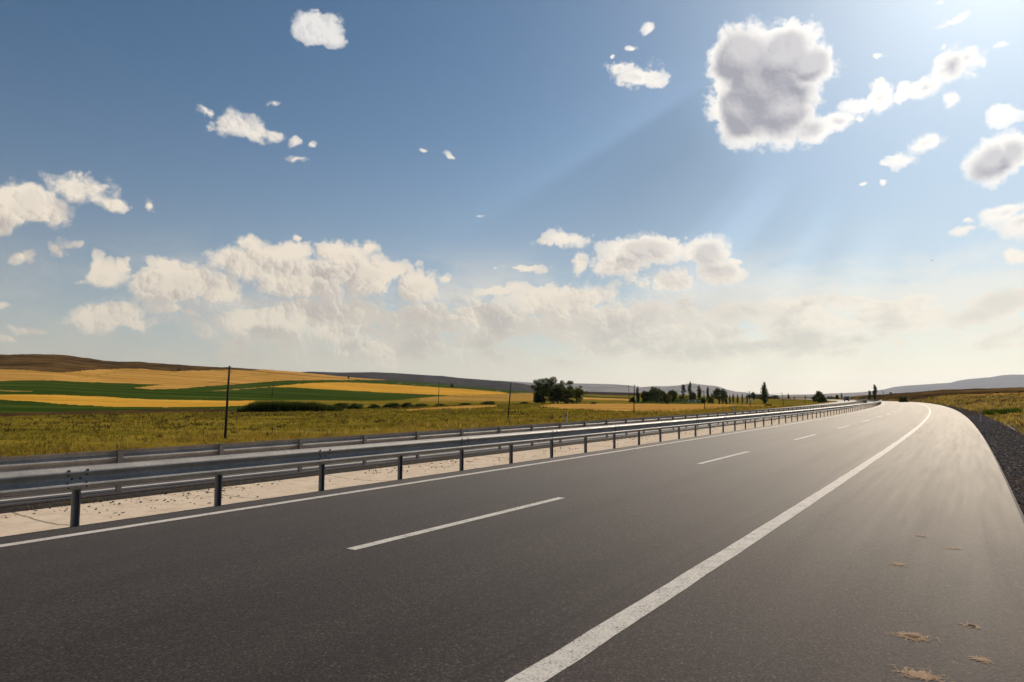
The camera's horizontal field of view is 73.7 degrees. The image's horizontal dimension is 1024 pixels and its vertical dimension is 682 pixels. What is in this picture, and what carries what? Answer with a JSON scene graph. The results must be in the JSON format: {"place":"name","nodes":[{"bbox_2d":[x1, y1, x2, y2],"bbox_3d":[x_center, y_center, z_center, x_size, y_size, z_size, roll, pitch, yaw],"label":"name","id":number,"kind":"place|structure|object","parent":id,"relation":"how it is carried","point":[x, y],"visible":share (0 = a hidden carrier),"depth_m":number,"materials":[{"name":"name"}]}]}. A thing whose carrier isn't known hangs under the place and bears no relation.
{"place":"outdoors","nodes":[
{"label":"outdoors","id":0,"kind":"place"},
{"bbox_2d":[79,369,142,377],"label":"farm track","id":1,"kind":"structure","parent":0,"point":[111,373],"depth_m":784.06,"materials":[{"name":"beige soil"}]},
{"bbox_2d":[0,400,248,412],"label":"crop field","id":2,"kind":"structure","parent":0,"point":[9,406],"depth_m":214.45,"materials":[{"name":"green plant"}]},
{"bbox_2d":[0,394,252,406],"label":"wheat field","id":3,"kind":"structure","parent":0,"point":[103,401],"depth_m":275.85,"materials":[{"name":"yellow plant"}]},
{"bbox_2d":[0,354,258,372],"bbox_3d":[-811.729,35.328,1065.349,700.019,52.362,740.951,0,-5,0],"label":"heath hill","id":4,"kind":"structure","parent":0,"point":[51,362],"depth_m":1040.22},
{"bbox_2d":[0,368,381,388],"bbox_3d":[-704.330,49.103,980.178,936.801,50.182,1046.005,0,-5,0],"label":"stubble field","id":5,"kind":"structure","parent":0,"point":[177,379],"depth_m":750.46,"materials":[{"name":"beige plant"}]},
{"bbox_2d":[208,373,271,382],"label":"farm track","id":6,"kind":"structure","parent":0,"point":[241,377],"depth_m":918.96,"materials":[{"name":"beige soil"}]},
{"bbox_2d":[0,380,533,400],"bbox_3d":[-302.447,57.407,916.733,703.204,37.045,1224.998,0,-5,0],"label":"crop field","id":7,"kind":"structure","parent":0,"point":[253,391],"depth_m":454.96,"materials":[{"name":"plant"}]},
{"bbox_2d":[269,382,507,395],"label":"wheat field","id":8,"kind":"structure","parent":0,"point":[373,387],"depth_m":816.21,"materials":[{"name":"yellow plant"}]},
{"bbox_2d":[0,392,832,456],"bbox_3d":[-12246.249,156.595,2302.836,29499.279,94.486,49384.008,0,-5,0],"label":"terrain","id":9,"kind":"structure","parent":0,"point":[97,444],"depth_m":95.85,"materials":[{"name":"green plant"}]},
{"bbox_2d":[0,408,236,416],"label":"ditch","id":10,"kind":"object","parent":9,"relation":"on","point":[111,412],"visible":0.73,"depth_m":169.04,"materials":[{"name":"plant"}]},
{"bbox_2d":[224,366,231,438],"bbox_3d":[-25.609,5.654,61.587,0.583,6.839,0.237,0,-5,0],"label":"utility pole","id":11,"kind":"object","parent":9,"relation":"on","point":[226,413],"visible":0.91,"depth_m":61.49,"materials":[{"name":"brown wood"}]},
{"bbox_2d":[236,369,442,383],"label":"overhead wire","id":12,"kind":"object","parent":11,"relation":"attached to","point":[331,377],"visible":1,"depth_m":73.06,"materials":[{"name":"metal"}]},
{"bbox_2d":[237,400,343,411],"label":"hedge","id":13,"kind":"object","parent":9,"relation":"on","point":[276,406],"visible":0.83,"depth_m":164.85,"materials":[{"name":"green plant"}]},
{"bbox_2d":[333,402,348,408],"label":"bush","id":14,"kind":"object","parent":9,"relation":"on","point":[342,404],"visible":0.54,"depth_m":194.64,"materials":[{"name":"green plant"}]},
{"bbox_2d":[347,403,363,408],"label":"bush","id":15,"kind":"object","parent":9,"relation":"on","point":[355,406],"visible":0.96,"depth_m":193.80,"materials":[{"name":"green plant"}]},
{"bbox_2d":[367,404,381,408],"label":"bush","id":16,"kind":"object","parent":9,"relation":"on","point":[374,406],"visible":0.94,"depth_m":201.15,"materials":[{"name":"green plant"}]},
{"bbox_2d":[382,403,402,407],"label":"bush","id":17,"kind":"object","parent":9,"relation":"on","point":[391,405],"visible":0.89,"depth_m":210.70,"materials":[{"name":"green plant"}]},
{"bbox_2d":[401,402,414,407],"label":"bush","id":18,"kind":"object","parent":9,"relation":"on","point":[405,404],"visible":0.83,"depth_m":222.56,"materials":[{"name":"green plant"}]},
{"bbox_2d":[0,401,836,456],"bbox_3d":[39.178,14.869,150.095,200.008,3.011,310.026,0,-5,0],"label":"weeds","id":19,"kind":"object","parent":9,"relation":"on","point":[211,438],"visible":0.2,"depth_m":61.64,"materials":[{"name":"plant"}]},
{"bbox_2d":[414,404,427,406],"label":"bush","id":20,"kind":"object","parent":9,"relation":"on","point":[418,405],"visible":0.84,"depth_m":233.88,"materials":[{"name":"green plant"}]},
{"bbox_2d":[480,401,495,404],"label":"bush","id":21,"kind":"object","parent":9,"relation":"on","point":[487,402],"visible":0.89,"depth_m":289.45,"materials":[{"name":"green plant"}]},
{"bbox_2d":[181,401,830,437],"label":"dry grass","id":22,"kind":"structure","parent":9,"relation":"on","point":[330,430],"depth_m":88.59,"materials":[{"name":"plant"}]},
{"bbox_2d":[508,382,512,420],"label":"utility pole","id":23,"kind":"object","parent":9,"relation":"on","point":[509,400],"visible":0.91,"depth_m":108.50,"materials":[{"name":"brown wood"}]},
{"bbox_2d":[533,394,545,402],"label":"bush","id":24,"kind":"object","parent":9,"relation":"on","point":[537,399],"visible":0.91,"depth_m":359.76,"materials":[{"name":"green plant"}]},
{"bbox_2d":[530,376,557,402],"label":"broadleaf tree","id":25,"kind":"object","parent":9,"relation":"on","point":[541,388],"visible":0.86,"depth_m":360.30,"materials":[{"name":"green plant"}]},
{"bbox_2d":[549,383,565,402],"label":"broadleaf tree","id":26,"kind":"object","parent":9,"relation":"on","point":[553,399],"visible":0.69,"depth_m":351.33,"materials":[{"name":"green plant"}]},
{"bbox_2d":[554,380,580,403],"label":"broadleaf tree","id":27,"kind":"object","parent":9,"relation":"on","point":[568,393],"visible":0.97,"depth_m":348.00,"materials":[{"name":"green plant"}]},
{"bbox_2d":[569,385,588,402],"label":"broadleaf tree","id":28,"kind":"object","parent":9,"relation":"on","point":[577,395],"visible":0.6,"depth_m":358.10,"materials":[{"name":"green plant"}]},
{"bbox_2d":[697,385,702,397],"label":"poplar tree","id":29,"kind":"object","parent":9,"relation":"on","point":[699,392],"visible":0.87,"depth_m":534.71,"materials":[{"name":"green plant"}]},
{"bbox_2d":[712,388,726,400],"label":"broadleaf tree","id":30,"kind":"object","parent":9,"relation":"on","point":[719,392],"visible":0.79,"depth_m":544.92,"materials":[{"name":"green plant"}]},
{"bbox_2d":[759,382,768,403],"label":"poplar tree","id":31,"kind":"object","parent":9,"relation":"on","point":[765,392],"visible":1,"depth_m":361.38,"materials":[{"name":"green plant"}]},
{"bbox_2d":[811,391,822,402],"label":"bush","id":32,"kind":"object","parent":9,"relation":"on","point":[816,395],"visible":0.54,"depth_m":360.38,"materials":[{"name":"green plant"}]},
{"bbox_2d":[817,394,827,402],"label":"bush","id":33,"kind":"object","parent":9,"relation":"on","point":[822,398],"visible":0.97,"depth_m":323.90,"materials":[{"name":"green plant"}]},
{"bbox_2d":[303,372,536,391],"bbox_3d":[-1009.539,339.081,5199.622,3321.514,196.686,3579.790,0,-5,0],"label":"hills","id":34,"kind":"structure","parent":0,"point":[447,380],"depth_m":4776.30,"materials":[{"name":"grey"}]},
{"bbox_2d":[0,399,860,507],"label":"road","id":35,"kind":"structure","parent":0,"point":[22,500],"depth_m":15.14,"materials":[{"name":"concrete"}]},
{"bbox_2d":[0,399,866,491],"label":"guardrail","id":36,"kind":"object","parent":35,"relation":"on","point":[29,462],"visible":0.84,"depth_m":15.30,"materials":[{"name":"metal"}]},
{"bbox_2d":[0,400,873,536],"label":"median","id":37,"kind":"object","parent":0,"point":[15,523],"visible":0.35,"depth_m":13.52,"materials":[{"name":"pale sandy soil"},{"name":"gravel"}]},
{"bbox_2d":[28,418,774,508],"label":"grass","id":38,"kind":"structure","parent":37,"relation":"on","point":[392,465],"depth_m":13.63,"materials":[{"name":"green plant"}]},
{"bbox_2d":[1,415,821,517],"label":"debris","id":39,"kind":"object","parent":37,"relation":"on","point":[315,481],"visible":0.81,"depth_m":13.15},
{"bbox_2d":[0,402,867,513],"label":"soil strip","id":40,"kind":"object","parent":37,"relation":"on","point":[107,498],"visible":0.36,"depth_m":14.65,"materials":[{"name":"pale sandy soil"},{"name":"small stones"}]},
{"bbox_2d":[0,399,880,526],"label":"guardrail","id":41,"kind":"object","parent":37,"relation":"on","point":[76,479],"visible":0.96,"depth_m":11.37,"materials":[{"name":"metal"}]},
{"bbox_2d":[409,405,495,409],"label":"wheat field","id":42,"kind":"structure","parent":0,"point":[468,406],"depth_m":227.52,"materials":[{"name":"yellow plant"}]},
{"bbox_2d":[419,393,533,401],"bbox_3d":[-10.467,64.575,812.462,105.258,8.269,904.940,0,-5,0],"label":"fallow field","id":43,"kind":"structure","parent":0,"point":[505,397],"depth_m":550.91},
{"bbox_2d":[0,399,1023,681],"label":"road","id":44,"kind":"structure","parent":0,"point":[772,553],"depth_m":6.47,"materials":[{"name":"grey asphalt"}]},
{"bbox_2d":[889,560,909,566],"bbox_3d":[3.927,2.261,6.918,0.261,0.007,0.205,-4,-6,41],"label":"straw clump","id":45,"kind":"object","parent":44,"relation":"on","point":[901,564],"visible":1,"depth_m":6.90,"materials":[{"name":"beige plant"}]},
{"bbox_2d":[888,631,939,643],"bbox_3d":[2.845,2.089,4.819,0.325,0.012,0.254,1,-5,-6],"label":"straw clump","id":46,"kind":"object","parent":44,"relation":"on","point":[912,635],"visible":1,"depth_m":4.83,"materials":[{"name":"beige plant"}]},
{"bbox_2d":[891,664,952,681],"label":"straw clump","id":47,"kind":"object","parent":44,"relation":"on","point":[919,674],"visible":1,"depth_m":4.17,"materials":[{"name":"beige plant"}]},
{"bbox_2d":[958,621,979,628],"bbox_3d":[3.413,2.111,5.069,0.129,0.014,0.184,1,-5,-12],"label":"straw clump","id":48,"kind":"object","parent":44,"relation":"on","point":[971,625],"visible":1,"depth_m":5.06,"materials":[{"name":"beige plant"}]},
{"bbox_2d":[971,655,993,663],"bbox_3d":[3.028,2.062,4.420,0.150,0.007,0.154,-2,-5,20],"label":"straw clump","id":49,"kind":"object","parent":44,"relation":"on","point":[979,659],"visible":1,"depth_m":4.42,"materials":[{"name":"beige plant"}]},
{"bbox_2d":[0,0,1023,394],"label":"sky","id":50,"kind":"structure","parent":0,"point":[733,195],"materials":[{"name":"blue"}]},
{"bbox_2d":[580,396,629,398],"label":"crop field","id":51,"kind":"structure","parent":0,"point":[605,397],"depth_m":775.69,"materials":[{"name":"plant"}]},
{"bbox_2d":[583,397,629,400],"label":"wheat field","id":52,"kind":"structure","parent":0,"point":[606,398],"depth_m":650.24,"materials":[{"name":"yellow plant"}]},
{"bbox_2d":[588,392,640,395],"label":"ploughed field","id":53,"kind":"structure","parent":0,"point":[613,393],"depth_m":1292.39,"materials":[{"name":"soil"}]},
{"bbox_2d":[541,403,779,410],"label":"wheat field","id":54,"kind":"structure","parent":0,"point":[637,407],"depth_m":250.89,"materials":[{"name":"yellow plant"}]},
{"bbox_2d":[662,393,672,403],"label":"broadleaf tree","id":55,"kind":"object","parent":54,"relation":"on","point":[666,399],"visible":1,"depth_m":348.02,"materials":[{"name":"green plant"}]},
{"bbox_2d":[633,401,700,403],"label":"crop field","id":56,"kind":"structure","parent":0,"point":[680,402],"depth_m":412.16,"materials":[{"name":"plant"}]},
{"bbox_2d":[635,386,639,401],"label":"poplar tree","id":57,"kind":"object","parent":56,"relation":"on","point":[637,393],"visible":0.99,"depth_m":416.66,"materials":[{"name":"green plant"}]},
{"bbox_2d":[640,391,649,401],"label":"broadleaf tree","id":58,"kind":"object","parent":56,"relation":"on","point":[644,395],"visible":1,"depth_m":419.23,"materials":[{"name":"green plant"}]},
{"bbox_2d":[648,390,651,401],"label":"broadleaf tree","id":59,"kind":"object","parent":56,"relation":"on","point":[650,393],"visible":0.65,"depth_m":420.10,"materials":[{"name":"green plant"}]},
{"bbox_2d":[651,386,660,402],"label":"broadleaf tree","id":60,"kind":"object","parent":56,"relation":"on","point":[655,394],"visible":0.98,"depth_m":399.32,"materials":[{"name":"green plant"}]},
{"bbox_2d":[658,390,664,402],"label":"broadleaf tree","id":61,"kind":"object","parent":56,"relation":"on","point":[661,398],"visible":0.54,"depth_m":409.25,"materials":[{"name":"green plant"}]},
{"bbox_2d":[667,390,678,401],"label":"broadleaf tree","id":62,"kind":"object","parent":56,"relation":"on","point":[673,394],"visible":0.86,"depth_m":427.84,"materials":[{"name":"green plant"}]},
{"bbox_2d":[643,398,707,401],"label":"treeline","id":63,"kind":"object","parent":56,"relation":"on","point":[682,400],"visible":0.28,"depth_m":464.68,"materials":[{"name":"green plant"}]},
{"bbox_2d":[679,384,688,401],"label":"conical tree","id":64,"kind":"object","parent":56,"relation":"on","point":[682,392],"visible":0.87,"depth_m":468.90,"materials":[{"name":"green plant"}]},
{"bbox_2d":[687,382,691,400],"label":"poplar tree","id":65,"kind":"object","parent":56,"relation":"on","point":[689,388],"visible":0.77,"depth_m":497.16,"materials":[{"name":"green plant"}]},
{"bbox_2d":[690,392,696,398],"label":"broadleaf tree","id":66,"kind":"object","parent":56,"relation":"on","point":[693,395],"visible":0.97,"depth_m":482.44,"materials":[{"name":"green plant"}]},
{"bbox_2d":[505,381,880,395],"bbox_3d":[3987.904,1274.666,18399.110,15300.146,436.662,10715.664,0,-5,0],"label":"hills","id":67,"kind":"structure","parent":0,"point":[610,388],"depth_m":16824.79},
{"bbox_2d":[713,394,1023,428],"bbox_3d":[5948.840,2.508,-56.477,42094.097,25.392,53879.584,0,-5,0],"label":"terrain","id":68,"kind":"structure","parent":0,"point":[851,398],"depth_m":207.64,"materials":[{"name":"green plant"}]},
{"bbox_2d":[746,394,777,398],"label":"treeline","id":69,"kind":"object","parent":68,"relation":"on","point":[768,397],"visible":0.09,"depth_m":753.65,"materials":[{"name":"green plant"}]},
{"bbox_2d":[872,384,877,398],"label":"poplar tree","id":70,"kind":"object","parent":68,"relation":"on","point":[875,392],"visible":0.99,"depth_m":369.74,"materials":[{"name":"green plant"}]},
{"bbox_2d":[899,396,908,401],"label":"bush","id":71,"kind":"object","parent":68,"relation":"on","point":[902,399],"visible":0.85,"depth_m":198.57,"materials":[{"name":"green plant"}]},
{"bbox_2d":[911,391,1023,434],"bbox_3d":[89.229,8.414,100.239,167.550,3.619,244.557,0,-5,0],"label":"dry grass","id":72,"kind":"structure","parent":68,"relation":"on","point":[982,406],"depth_m":115.68,"materials":[{"name":"plant"}]},
{"bbox_2d":[960,392,1023,395],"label":"grassland","id":73,"kind":"structure","parent":68,"relation":"on","point":[995,393],"depth_m":228.77,"materials":[{"name":"plant"}]},
{"bbox_2d":[981,407,1023,414],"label":"reeds","id":74,"kind":"object","parent":68,"relation":"on","point":[1003,411],"visible":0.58,"depth_m":74.67,"materials":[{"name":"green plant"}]},
{"bbox_2d":[863,387,1023,399],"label":"heath bank","id":75,"kind":"structure","parent":0,"point":[912,395],"depth_m":317.76,"materials":[{"name":"brown plant"}]},
{"bbox_2d":[867,375,1023,394],"bbox_3d":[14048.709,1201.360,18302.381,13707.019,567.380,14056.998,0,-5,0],"label":"hills","id":76,"kind":"structure","parent":0,"point":[1006,381],"depth_m":16660.53,"materials":[{"name":"grey"}]},
{"bbox_2d":[930,403,1023,514],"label":"shoulder","id":77,"kind":"object","parent":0,"point":[976,414],"visible":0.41,"depth_m":24.86},
{"bbox_2d":[965,415,1023,515],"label":"gravel","id":78,"kind":"structure","parent":77,"relation":"on","point":[987,433],"depth_m":26.33,"materials":[{"name":"grey gravel"}]}
]}

